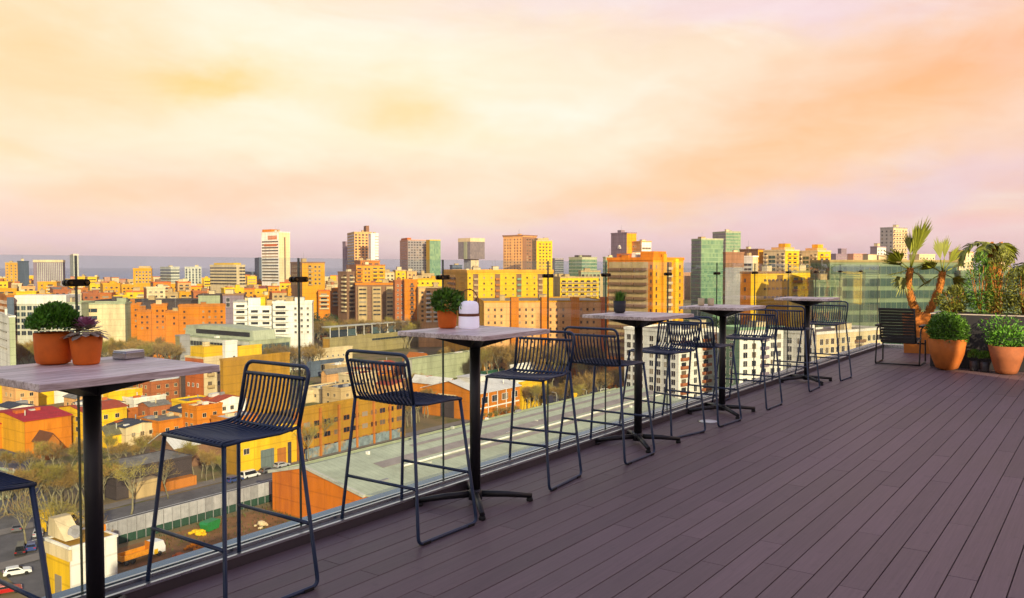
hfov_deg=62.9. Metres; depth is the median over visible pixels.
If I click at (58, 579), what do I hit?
door
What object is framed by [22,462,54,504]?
bare tree
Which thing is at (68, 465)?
bare tree
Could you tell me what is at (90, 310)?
ribbon window
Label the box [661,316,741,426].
bar stool
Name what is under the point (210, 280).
ribbon window
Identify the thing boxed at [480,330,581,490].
bar stool
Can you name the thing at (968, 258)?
apartment block
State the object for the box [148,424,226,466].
barn
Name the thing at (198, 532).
rubble heap
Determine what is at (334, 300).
apartment block
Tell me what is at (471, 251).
office tower
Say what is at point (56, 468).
bare tree
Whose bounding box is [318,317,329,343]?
leafy tree
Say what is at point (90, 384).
bar table
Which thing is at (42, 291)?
apartment block
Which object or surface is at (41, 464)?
bare tree
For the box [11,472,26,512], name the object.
bare tree
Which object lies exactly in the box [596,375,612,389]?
bare tree
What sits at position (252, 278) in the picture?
apartment block
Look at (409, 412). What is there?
bare tree
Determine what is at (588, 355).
bare tree
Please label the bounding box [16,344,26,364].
bare tree
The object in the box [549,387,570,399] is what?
bare tree
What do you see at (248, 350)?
apartment block
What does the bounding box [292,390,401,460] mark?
works building
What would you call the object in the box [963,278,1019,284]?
ribbon window
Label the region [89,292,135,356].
apartment block
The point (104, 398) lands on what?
house
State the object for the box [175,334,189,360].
office building
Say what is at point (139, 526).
hoarding
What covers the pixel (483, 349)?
bare tree
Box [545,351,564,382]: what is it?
bare tree
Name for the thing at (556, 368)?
bare tree
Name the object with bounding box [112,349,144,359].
ashtray
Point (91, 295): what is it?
apartment block
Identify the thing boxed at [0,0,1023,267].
sky
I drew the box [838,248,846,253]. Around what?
apartment block
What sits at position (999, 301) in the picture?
shrub
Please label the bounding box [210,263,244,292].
hotel tower
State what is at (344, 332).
station canopy
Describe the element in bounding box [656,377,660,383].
window
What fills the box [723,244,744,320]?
office block
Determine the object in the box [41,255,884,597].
glass balustrade
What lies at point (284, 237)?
window
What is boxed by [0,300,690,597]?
ground
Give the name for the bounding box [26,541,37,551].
parked car
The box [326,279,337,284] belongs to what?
apartment block
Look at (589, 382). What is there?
bare tree
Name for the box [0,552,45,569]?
pavement
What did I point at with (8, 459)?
bare tree
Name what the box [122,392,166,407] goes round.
house
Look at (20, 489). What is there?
bare tree
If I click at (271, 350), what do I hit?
bare tree
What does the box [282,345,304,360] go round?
bare tree
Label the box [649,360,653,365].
window
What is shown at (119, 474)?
bare tree
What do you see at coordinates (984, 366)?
herb pot
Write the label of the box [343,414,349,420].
window
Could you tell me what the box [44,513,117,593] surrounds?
building
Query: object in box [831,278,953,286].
ribbon window
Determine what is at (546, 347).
bare tree
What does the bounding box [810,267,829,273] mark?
ribbon window
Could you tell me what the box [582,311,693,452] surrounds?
bar table
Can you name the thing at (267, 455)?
garage door
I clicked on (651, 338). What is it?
window
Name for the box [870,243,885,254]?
apartment block
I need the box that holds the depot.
[405,350,480,377]
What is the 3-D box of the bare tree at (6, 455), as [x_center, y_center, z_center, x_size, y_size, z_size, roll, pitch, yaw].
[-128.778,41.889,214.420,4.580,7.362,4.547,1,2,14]
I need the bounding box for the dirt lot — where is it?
[117,505,286,573]
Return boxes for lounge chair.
[875,308,925,365]
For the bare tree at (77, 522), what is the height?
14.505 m
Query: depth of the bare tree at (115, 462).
194.94 m
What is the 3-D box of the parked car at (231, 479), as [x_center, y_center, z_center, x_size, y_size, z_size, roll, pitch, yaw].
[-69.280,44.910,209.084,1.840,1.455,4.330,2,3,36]
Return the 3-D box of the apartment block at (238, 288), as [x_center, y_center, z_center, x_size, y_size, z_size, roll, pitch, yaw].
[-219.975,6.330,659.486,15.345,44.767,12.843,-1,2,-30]
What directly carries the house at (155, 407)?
on the ground at (430, 421)
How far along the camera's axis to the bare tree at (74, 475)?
185.86 m
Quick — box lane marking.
[28,479,271,541]
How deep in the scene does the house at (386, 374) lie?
367.99 m
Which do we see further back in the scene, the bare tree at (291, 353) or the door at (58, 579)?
the bare tree at (291, 353)
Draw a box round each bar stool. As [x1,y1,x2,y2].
[0,471,51,597]
[145,359,318,597]
[340,349,477,545]
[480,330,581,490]
[558,326,654,464]
[619,317,705,437]
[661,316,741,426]
[712,309,782,409]
[759,305,819,391]
[795,301,851,380]
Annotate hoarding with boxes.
[106,481,272,544]
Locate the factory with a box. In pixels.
[0,386,67,405]
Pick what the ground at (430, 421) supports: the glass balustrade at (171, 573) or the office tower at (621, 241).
the office tower at (621, 241)
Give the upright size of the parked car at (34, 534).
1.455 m
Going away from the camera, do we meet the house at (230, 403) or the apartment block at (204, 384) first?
the house at (230, 403)
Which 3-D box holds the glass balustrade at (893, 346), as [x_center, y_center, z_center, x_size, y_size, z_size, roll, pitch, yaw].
[9.704,0.213,13.874,6.770,1.572,0.170,2,3,36]
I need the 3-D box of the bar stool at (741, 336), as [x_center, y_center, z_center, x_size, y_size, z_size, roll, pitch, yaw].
[2.578,0.636,9.147,0.624,1.040,0.536,2,3,36]
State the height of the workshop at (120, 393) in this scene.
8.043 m
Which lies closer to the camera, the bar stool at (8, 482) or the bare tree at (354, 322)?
the bar stool at (8, 482)
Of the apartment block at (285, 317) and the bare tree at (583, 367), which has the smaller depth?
the bare tree at (583, 367)
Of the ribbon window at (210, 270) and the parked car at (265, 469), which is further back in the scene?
the ribbon window at (210, 270)
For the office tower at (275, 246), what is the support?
on the ground at (430, 421)
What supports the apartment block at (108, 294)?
on the ground at (430, 421)
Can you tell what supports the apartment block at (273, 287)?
on the ground at (430, 421)
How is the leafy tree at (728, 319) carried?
on the ground at (430, 421)
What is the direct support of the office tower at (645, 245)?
on the ground at (430, 421)
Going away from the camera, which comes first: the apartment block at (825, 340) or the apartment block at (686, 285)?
the apartment block at (825, 340)
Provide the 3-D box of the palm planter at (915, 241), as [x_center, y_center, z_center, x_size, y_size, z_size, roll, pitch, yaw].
[7.255,-0.267,14.784,1.588,2.421,0.744,0,2,8]
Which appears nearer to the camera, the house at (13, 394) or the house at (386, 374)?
the house at (13, 394)
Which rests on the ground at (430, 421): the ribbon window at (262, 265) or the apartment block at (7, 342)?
the apartment block at (7, 342)
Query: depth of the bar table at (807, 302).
10.94 m
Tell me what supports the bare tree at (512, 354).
on the ground at (430, 421)
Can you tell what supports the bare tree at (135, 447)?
on the ground at (430, 421)
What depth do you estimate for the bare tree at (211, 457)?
209.89 m
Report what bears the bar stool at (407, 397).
on the deck
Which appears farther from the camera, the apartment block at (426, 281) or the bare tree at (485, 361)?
the apartment block at (426, 281)
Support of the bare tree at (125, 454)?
on the ground at (430, 421)
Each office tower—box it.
[17,256,28,285]
[33,260,64,290]
[70,254,78,276]
[160,265,179,281]
[185,265,201,285]
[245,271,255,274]
[254,257,261,280]
[261,229,289,290]
[342,241,346,270]
[347,226,371,264]
[368,232,378,259]
[400,238,425,272]
[426,240,440,275]
[458,238,484,268]
[611,225,636,257]
[632,240,651,250]
[739,241,764,270]
[880,225,907,259]
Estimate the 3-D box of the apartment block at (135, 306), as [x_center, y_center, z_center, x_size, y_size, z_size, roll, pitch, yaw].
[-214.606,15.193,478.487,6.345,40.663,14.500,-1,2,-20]
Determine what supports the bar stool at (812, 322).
on the deck
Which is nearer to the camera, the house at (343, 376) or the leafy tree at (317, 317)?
the house at (343, 376)
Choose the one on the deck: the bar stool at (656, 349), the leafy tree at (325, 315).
the bar stool at (656, 349)
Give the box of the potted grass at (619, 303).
[611,289,626,312]
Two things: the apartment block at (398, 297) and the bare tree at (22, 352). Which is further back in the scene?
the apartment block at (398, 297)
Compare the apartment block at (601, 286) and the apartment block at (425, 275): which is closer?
the apartment block at (425, 275)
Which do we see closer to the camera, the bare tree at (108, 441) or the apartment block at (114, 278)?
the bare tree at (108, 441)
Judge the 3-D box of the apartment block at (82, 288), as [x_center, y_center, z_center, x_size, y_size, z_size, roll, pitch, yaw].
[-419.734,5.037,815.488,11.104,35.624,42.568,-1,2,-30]
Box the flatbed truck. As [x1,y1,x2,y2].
[117,538,165,565]
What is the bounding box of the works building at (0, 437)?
[0,423,1,448]
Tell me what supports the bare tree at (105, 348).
on the ground at (430, 421)
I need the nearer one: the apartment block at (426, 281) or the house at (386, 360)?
the house at (386, 360)
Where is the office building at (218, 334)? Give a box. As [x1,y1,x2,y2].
[185,324,290,371]
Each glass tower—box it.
[691,237,723,324]
[712,229,740,251]
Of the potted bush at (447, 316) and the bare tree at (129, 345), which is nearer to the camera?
the potted bush at (447, 316)
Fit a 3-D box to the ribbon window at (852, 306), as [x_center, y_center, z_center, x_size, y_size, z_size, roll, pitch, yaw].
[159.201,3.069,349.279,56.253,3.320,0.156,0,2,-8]
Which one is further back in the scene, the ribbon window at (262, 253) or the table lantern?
the ribbon window at (262, 253)
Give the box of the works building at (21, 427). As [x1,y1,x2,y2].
[0,406,72,453]
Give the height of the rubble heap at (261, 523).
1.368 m
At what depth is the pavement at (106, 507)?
206.18 m
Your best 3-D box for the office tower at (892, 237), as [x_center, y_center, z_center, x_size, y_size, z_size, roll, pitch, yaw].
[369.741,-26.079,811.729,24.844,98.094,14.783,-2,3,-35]
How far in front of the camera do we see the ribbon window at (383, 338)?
543.78 m
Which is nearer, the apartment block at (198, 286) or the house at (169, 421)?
the house at (169, 421)
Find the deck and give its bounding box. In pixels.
[148,347,1023,597]
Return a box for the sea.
[0,268,1013,278]
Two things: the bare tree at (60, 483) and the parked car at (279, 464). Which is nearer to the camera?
the bare tree at (60, 483)
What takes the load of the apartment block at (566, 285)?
on the ground at (430, 421)
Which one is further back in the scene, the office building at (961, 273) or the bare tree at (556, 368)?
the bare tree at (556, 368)
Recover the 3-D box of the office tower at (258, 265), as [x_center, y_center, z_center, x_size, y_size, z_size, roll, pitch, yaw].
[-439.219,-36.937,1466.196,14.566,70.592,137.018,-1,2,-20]
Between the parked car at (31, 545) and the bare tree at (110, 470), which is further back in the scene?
the bare tree at (110, 470)
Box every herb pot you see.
[966,348,980,370]
[978,350,990,371]
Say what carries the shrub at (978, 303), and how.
on the planter box
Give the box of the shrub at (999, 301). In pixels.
[984,246,1018,313]
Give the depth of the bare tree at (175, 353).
428.11 m
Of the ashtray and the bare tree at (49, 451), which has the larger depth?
the bare tree at (49, 451)
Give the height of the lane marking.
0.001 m
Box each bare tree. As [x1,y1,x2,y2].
[0,451,11,467]
[0,451,13,469]
[0,470,13,514]
[0,491,50,543]
[3,465,25,514]
[11,449,41,468]
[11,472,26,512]
[12,450,30,469]
[12,452,25,466]
[12,469,29,510]
[13,471,31,510]
[14,467,58,512]
[15,473,37,511]
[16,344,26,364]
[16,344,31,363]
[17,343,33,361]
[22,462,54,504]
[24,460,50,503]
[24,494,72,536]
[31,440,47,467]
[32,440,52,464]
[37,440,62,463]
[37,461,67,504]
[38,479,56,504]
[43,475,71,509]
[45,512,114,536]
[51,447,67,467]
[53,464,64,505]
[57,472,69,503]
[58,466,70,504]
[58,470,82,503]
[61,462,83,502]
[66,469,83,491]
[67,446,82,466]
[67,497,105,522]
[69,438,82,455]
[74,463,83,504]
[101,342,108,356]
[102,432,121,459]
[103,457,119,475]
[103,457,127,499]
[103,463,120,490]
[106,442,133,457]
[107,343,117,354]
[108,339,125,345]
[111,339,127,349]
[113,456,158,514]
[119,442,132,456]
[122,342,136,348]
[126,445,139,455]
[129,432,152,453]
[131,341,154,347]
[131,437,147,453]
[136,340,157,356]
[136,343,154,356]
[144,431,160,441]
[145,438,161,450]
[149,336,165,356]
[150,458,178,498]
[155,341,171,358]
[155,341,182,358]
[156,342,186,359]
[156,345,172,358]
[169,344,184,359]
[175,446,195,458]
[180,441,198,474]
[195,448,218,477]
[199,452,215,480]
[205,453,219,480]
[213,455,226,477]
[264,341,282,353]
[268,343,289,352]
[277,349,297,374]
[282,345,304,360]
[291,420,320,460]
[294,346,314,374]
[302,346,327,359]
[303,342,320,360]
[307,346,325,361]
[314,319,319,336]
[314,321,325,346]
[319,412,339,436]
[320,316,334,336]
[323,321,330,336]
[324,322,339,333]
[336,318,346,327]
[341,319,362,332]
[357,318,370,333]
[365,321,388,331]
[380,318,403,325]
[385,320,398,330]
[396,317,418,347]
[401,324,411,348]
[405,406,418,426]
[408,319,422,348]
[420,388,432,417]
[438,347,449,353]
[480,349,491,370]
[480,352,493,373]
[481,345,498,369]
[486,346,508,368]
[487,343,506,371]
[495,406,503,414]
[500,340,525,363]
[504,349,520,364]
[504,353,518,379]
[519,351,535,361]
[522,385,540,408]
[522,386,533,407]
[528,382,541,406]
[529,357,544,369]
[536,343,563,370]
[538,359,549,369]
[541,347,553,360]
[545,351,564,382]
[546,387,564,400]
[549,344,568,382]
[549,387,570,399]
[550,359,564,386]
[550,387,563,400]
[559,383,577,398]
[570,383,586,396]
[571,344,592,376]
[572,364,585,376]
[572,375,597,394]
[572,376,588,395]
[575,372,598,388]
[581,346,601,379]
[585,385,591,393]
[596,367,617,389]
[596,371,615,391]
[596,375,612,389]
[600,369,623,387]
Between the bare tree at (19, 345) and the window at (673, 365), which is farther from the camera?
the bare tree at (19, 345)
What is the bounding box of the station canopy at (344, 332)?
[322,321,409,337]
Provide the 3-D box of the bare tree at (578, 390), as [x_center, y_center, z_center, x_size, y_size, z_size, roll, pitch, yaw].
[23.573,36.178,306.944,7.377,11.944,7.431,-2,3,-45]
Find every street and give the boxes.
[0,449,49,596]
[75,422,469,527]
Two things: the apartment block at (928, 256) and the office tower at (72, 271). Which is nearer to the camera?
the apartment block at (928, 256)
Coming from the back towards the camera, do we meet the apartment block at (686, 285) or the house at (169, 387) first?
the apartment block at (686, 285)
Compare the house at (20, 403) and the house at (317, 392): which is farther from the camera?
the house at (317, 392)
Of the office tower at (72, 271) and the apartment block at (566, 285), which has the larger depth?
the office tower at (72, 271)
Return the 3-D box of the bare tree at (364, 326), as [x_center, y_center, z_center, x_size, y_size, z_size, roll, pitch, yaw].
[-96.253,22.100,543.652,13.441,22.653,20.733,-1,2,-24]
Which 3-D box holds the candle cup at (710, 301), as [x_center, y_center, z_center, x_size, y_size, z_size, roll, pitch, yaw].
[2.064,0.030,8.695,0.068,0.075,0.068,2,3,36]
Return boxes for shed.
[31,430,60,459]
[102,416,165,447]
[302,390,312,402]
[307,358,343,376]
[314,346,352,360]
[412,374,453,391]
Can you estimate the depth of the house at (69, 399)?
295.41 m
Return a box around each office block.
[450,263,461,268]
[552,258,563,273]
[569,255,596,275]
[603,255,612,296]
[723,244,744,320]
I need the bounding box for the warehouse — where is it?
[268,386,685,517]
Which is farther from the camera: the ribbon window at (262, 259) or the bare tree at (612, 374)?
the ribbon window at (262, 259)
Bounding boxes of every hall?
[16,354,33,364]
[95,296,197,309]
[420,374,521,419]
[480,368,504,373]
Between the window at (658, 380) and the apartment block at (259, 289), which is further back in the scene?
the apartment block at (259, 289)
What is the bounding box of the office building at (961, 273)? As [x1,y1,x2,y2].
[956,270,1023,312]
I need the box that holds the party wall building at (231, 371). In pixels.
[219,352,289,414]
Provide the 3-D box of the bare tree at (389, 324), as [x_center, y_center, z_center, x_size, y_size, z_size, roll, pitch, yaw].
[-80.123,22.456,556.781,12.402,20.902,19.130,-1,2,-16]
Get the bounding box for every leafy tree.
[314,312,320,343]
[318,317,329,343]
[324,313,332,336]
[707,317,718,326]
[726,315,739,324]
[727,317,739,324]
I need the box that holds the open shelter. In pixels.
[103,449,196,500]
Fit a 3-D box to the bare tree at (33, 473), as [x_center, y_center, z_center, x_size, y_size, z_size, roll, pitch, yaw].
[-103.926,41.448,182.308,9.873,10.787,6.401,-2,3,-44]
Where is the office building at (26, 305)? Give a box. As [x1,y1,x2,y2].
[14,290,94,362]
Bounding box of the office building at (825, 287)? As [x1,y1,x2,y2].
[808,274,842,326]
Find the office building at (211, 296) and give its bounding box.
[198,290,223,303]
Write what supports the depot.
on the ground at (430, 421)
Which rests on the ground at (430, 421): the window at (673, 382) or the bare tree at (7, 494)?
the bare tree at (7, 494)
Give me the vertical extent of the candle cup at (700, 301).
0.075 m
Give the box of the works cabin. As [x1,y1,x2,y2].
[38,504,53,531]
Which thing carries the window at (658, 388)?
in the apartment block at (679, 365)
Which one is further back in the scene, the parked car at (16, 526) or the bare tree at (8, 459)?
the bare tree at (8, 459)
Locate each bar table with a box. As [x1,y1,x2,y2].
[0,357,219,597]
[398,325,549,520]
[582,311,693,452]
[679,304,765,418]
[774,296,839,385]
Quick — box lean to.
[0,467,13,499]
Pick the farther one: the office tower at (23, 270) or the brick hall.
the office tower at (23, 270)
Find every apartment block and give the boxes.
[0,279,12,287]
[0,285,18,294]
[0,292,13,314]
[0,308,15,365]
[5,261,17,282]
[11,280,22,290]
[15,289,38,294]
[21,279,34,290]
[37,277,60,292]
[37,285,54,293]
[49,286,73,293]
[68,286,81,300]
[73,286,87,291]
[77,274,87,286]
[81,289,99,300]
[88,275,98,289]
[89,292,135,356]
[90,282,100,291]
[99,286,115,299]
[100,281,119,294]
[110,277,118,282]
[121,283,132,294]
[126,284,143,297]
[130,290,142,339]
[133,266,152,289]
[136,305,151,341]
[143,284,165,297]
[150,279,170,291]
[151,294,167,358]
[165,288,178,297]
[165,302,178,359]
[171,282,175,291]
[175,278,190,290]
[176,282,190,297]
[178,296,225,333]
[179,376,185,397]
[184,342,222,396]
[191,284,203,289]
[191,288,207,297]
[203,276,209,288]
[221,284,243,292]
[222,289,245,323]
[233,297,250,324]
[237,344,261,356]
[244,281,254,296]
[246,271,256,284]
[248,297,272,328]
[253,284,266,293]
[253,291,268,299]
[266,283,278,293]
[269,289,286,300]
[272,296,313,369]
[279,274,290,290]
[286,285,291,295]
[290,252,324,337]
[318,286,330,339]
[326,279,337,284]
[327,282,337,286]
[330,275,335,280]
[330,286,337,319]
[337,269,354,322]
[346,259,384,281]
[354,255,379,264]
[354,279,392,333]
[385,269,394,280]
[393,267,405,279]
[393,278,403,320]
[402,270,417,329]
[406,269,416,278]
[411,275,441,285]
[417,265,433,277]
[417,282,441,346]
[444,260,553,352]
[477,294,606,377]
[502,229,537,269]
[532,238,552,269]
[553,269,598,298]
[578,263,600,296]
[600,274,602,296]
[607,240,683,389]
[624,311,718,398]
[683,272,690,299]
[718,313,784,389]
[740,260,788,326]
[744,253,758,270]
[763,243,799,270]
[783,317,882,369]
[789,259,809,326]
[799,244,830,269]
[831,254,846,259]
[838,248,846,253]
[847,254,862,259]
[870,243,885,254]
[908,253,934,259]
[949,244,973,269]
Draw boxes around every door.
[55,574,61,592]
[261,448,273,466]
[288,442,291,462]
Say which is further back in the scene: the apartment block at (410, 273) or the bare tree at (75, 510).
the apartment block at (410, 273)
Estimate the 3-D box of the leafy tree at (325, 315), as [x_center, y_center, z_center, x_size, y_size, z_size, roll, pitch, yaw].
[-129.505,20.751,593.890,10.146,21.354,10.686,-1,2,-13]
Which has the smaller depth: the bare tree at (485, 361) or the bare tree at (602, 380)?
the bare tree at (602, 380)
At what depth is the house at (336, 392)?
321.63 m
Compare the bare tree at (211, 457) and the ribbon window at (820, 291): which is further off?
the ribbon window at (820, 291)
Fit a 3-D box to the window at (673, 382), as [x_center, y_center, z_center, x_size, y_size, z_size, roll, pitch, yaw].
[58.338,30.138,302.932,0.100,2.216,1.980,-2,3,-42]
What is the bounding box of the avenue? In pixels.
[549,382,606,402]
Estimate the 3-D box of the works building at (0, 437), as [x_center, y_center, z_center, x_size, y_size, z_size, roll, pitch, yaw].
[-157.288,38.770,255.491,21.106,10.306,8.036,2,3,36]
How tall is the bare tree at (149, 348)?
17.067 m
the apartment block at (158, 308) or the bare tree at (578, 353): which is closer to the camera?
the bare tree at (578, 353)
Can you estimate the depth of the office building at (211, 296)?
541.60 m
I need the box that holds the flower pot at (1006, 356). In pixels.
[978,313,1023,374]
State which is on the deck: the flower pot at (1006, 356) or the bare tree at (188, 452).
the flower pot at (1006, 356)
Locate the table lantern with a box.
[458,289,479,328]
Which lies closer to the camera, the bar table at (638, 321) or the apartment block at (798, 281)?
the bar table at (638, 321)
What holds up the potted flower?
on the bar table at (90, 384)
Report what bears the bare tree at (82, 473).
on the ground at (430, 421)
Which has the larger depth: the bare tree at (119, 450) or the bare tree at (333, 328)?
the bare tree at (333, 328)
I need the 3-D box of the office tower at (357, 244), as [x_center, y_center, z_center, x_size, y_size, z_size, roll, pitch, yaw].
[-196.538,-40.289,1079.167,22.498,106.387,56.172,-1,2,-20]
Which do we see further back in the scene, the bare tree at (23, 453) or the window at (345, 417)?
the window at (345, 417)
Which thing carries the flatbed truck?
on the dirt lot
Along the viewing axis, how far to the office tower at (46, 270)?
863.94 m
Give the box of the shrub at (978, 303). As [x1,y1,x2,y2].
[961,250,999,313]
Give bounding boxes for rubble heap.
[172,552,183,556]
[183,543,203,550]
[188,529,206,535]
[254,520,267,528]
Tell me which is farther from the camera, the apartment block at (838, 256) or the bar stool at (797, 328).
the apartment block at (838, 256)
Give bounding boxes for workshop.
[104,387,142,400]
[226,423,296,474]
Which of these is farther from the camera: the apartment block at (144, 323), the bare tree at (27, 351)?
the apartment block at (144, 323)
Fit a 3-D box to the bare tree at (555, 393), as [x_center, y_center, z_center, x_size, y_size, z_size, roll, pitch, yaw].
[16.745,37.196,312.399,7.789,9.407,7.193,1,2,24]
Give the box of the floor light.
[698,419,719,423]
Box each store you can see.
[406,352,427,357]
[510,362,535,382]
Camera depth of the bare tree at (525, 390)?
312.00 m
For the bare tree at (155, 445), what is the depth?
223.51 m
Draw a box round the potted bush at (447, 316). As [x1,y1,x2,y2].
[429,286,466,328]
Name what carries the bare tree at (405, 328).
on the ground at (430, 421)
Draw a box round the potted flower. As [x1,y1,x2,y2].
[61,316,108,364]
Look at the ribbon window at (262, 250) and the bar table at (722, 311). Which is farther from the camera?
the ribbon window at (262, 250)
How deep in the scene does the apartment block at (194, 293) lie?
637.63 m
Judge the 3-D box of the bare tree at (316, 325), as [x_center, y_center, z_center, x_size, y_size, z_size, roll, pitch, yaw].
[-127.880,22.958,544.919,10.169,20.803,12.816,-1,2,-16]
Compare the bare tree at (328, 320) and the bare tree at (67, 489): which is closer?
the bare tree at (67, 489)
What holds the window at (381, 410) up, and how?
in the works building at (375, 422)
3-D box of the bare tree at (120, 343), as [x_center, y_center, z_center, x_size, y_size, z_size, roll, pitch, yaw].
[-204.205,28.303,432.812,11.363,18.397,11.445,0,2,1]
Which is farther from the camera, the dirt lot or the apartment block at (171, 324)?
the apartment block at (171, 324)
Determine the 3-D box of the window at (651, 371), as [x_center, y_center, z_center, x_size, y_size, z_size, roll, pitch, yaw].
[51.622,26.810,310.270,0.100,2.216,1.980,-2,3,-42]
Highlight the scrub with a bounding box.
[159,499,290,553]
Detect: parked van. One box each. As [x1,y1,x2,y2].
[14,540,25,555]
[241,469,260,478]
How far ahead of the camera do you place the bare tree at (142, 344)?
426.93 m
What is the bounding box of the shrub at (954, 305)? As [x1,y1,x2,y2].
[933,284,972,312]
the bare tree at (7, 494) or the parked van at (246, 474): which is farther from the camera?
the parked van at (246, 474)
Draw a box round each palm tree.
[955,241,1019,312]
[1002,262,1023,289]
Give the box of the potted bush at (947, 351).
[924,311,971,369]
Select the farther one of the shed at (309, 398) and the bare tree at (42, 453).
the shed at (309, 398)
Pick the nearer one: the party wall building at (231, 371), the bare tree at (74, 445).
the bare tree at (74, 445)
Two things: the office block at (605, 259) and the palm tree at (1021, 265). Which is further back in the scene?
the office block at (605, 259)
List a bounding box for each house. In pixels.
[0,398,33,409]
[1,386,37,405]
[59,399,128,443]
[62,393,81,405]
[72,395,125,404]
[106,414,151,445]
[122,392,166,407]
[127,407,137,417]
[133,376,179,406]
[133,412,182,438]
[136,398,171,415]
[167,403,181,415]
[171,395,205,405]
[181,400,222,426]
[199,389,247,412]
[210,411,257,425]
[303,381,338,402]
[320,366,351,383]
[322,381,373,402]
[324,361,356,368]
[338,370,376,394]
[353,364,369,370]
[370,357,393,371]
[375,375,409,393]
[378,371,391,380]
[394,361,404,377]
[518,381,546,409]
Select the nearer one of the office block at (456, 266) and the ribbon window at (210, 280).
the ribbon window at (210, 280)
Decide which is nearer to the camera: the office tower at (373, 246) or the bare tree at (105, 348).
the bare tree at (105, 348)
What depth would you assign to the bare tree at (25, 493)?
182.69 m
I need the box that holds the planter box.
[930,311,1023,371]
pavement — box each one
[0,419,469,534]
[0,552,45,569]
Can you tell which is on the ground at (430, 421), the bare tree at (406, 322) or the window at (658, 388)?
the bare tree at (406, 322)
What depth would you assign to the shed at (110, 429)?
250.06 m
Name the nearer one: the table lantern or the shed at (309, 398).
the table lantern
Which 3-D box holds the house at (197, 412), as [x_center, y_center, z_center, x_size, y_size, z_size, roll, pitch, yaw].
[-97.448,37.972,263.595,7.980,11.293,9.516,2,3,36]
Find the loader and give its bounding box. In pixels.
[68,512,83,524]
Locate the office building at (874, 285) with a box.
[810,248,958,344]
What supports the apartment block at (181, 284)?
on the ground at (430, 421)
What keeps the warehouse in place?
on the ground at (430, 421)
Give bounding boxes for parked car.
[0,584,21,593]
[3,565,31,577]
[11,522,22,531]
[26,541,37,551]
[32,527,43,537]
[226,476,243,482]
[259,466,276,473]
[273,461,289,467]
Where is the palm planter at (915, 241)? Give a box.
[880,217,969,353]
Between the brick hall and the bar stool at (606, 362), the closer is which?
the bar stool at (606, 362)
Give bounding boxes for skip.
[199,518,220,531]
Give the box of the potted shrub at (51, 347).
[23,300,82,364]
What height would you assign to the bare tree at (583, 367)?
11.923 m
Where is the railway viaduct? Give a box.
[322,330,417,353]
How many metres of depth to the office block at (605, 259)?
701.60 m
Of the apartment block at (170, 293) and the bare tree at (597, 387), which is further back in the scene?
the apartment block at (170, 293)
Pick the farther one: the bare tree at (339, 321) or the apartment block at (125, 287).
the apartment block at (125, 287)
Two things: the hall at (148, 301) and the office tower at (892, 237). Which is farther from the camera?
the office tower at (892, 237)
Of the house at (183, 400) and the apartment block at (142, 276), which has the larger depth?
the apartment block at (142, 276)
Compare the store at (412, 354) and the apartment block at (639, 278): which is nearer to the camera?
the apartment block at (639, 278)
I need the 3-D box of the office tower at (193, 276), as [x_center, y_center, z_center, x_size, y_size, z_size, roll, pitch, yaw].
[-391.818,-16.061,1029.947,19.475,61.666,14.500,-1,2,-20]
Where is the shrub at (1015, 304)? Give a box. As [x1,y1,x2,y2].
[1004,266,1023,314]
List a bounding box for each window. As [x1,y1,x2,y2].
[89,309,96,312]
[190,341,241,345]
[196,329,249,336]
[210,267,235,268]
[210,270,235,271]
[210,280,235,281]
[210,283,236,284]
[243,448,249,454]
[262,250,277,251]
[262,253,277,254]
[262,256,277,257]
[262,259,277,260]
[262,262,277,263]
[262,265,277,266]
[262,268,277,269]
[262,342,288,353]
[284,237,285,281]
[324,430,330,436]
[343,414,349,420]
[343,426,349,432]
[362,411,367,416]
[362,422,367,428]
[372,336,410,340]
[379,407,384,413]
[396,415,401,421]
[492,394,496,401]
[502,392,507,399]
[569,266,581,268]
[582,266,596,268]
[649,335,653,341]
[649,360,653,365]
[649,368,653,374]
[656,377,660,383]
[656,385,660,391]
[671,362,675,368]
[671,371,675,376]
[671,379,675,385]
[743,343,747,349]
[743,352,747,358]
[743,361,747,366]
[770,342,774,348]
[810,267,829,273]
[813,312,840,321]
[814,287,841,296]
[814,300,841,308]
[831,266,955,273]
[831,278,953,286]
[841,290,955,298]
[841,302,947,310]
[841,314,892,322]
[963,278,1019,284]
[963,290,1022,296]
[964,302,1020,308]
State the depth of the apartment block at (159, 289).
625.04 m
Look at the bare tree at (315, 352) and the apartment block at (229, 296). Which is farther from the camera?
the apartment block at (229, 296)
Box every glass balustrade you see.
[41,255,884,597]
[879,264,1011,347]
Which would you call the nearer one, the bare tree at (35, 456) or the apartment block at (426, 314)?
the bare tree at (35, 456)
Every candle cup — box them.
[698,298,704,305]
[708,298,713,305]
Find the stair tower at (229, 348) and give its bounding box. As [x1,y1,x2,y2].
[222,340,237,357]
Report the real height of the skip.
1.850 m
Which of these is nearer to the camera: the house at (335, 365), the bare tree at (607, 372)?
the bare tree at (607, 372)
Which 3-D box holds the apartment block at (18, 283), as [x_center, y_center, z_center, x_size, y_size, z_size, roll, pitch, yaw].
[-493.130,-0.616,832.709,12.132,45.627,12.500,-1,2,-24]
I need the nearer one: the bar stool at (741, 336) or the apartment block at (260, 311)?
the bar stool at (741, 336)

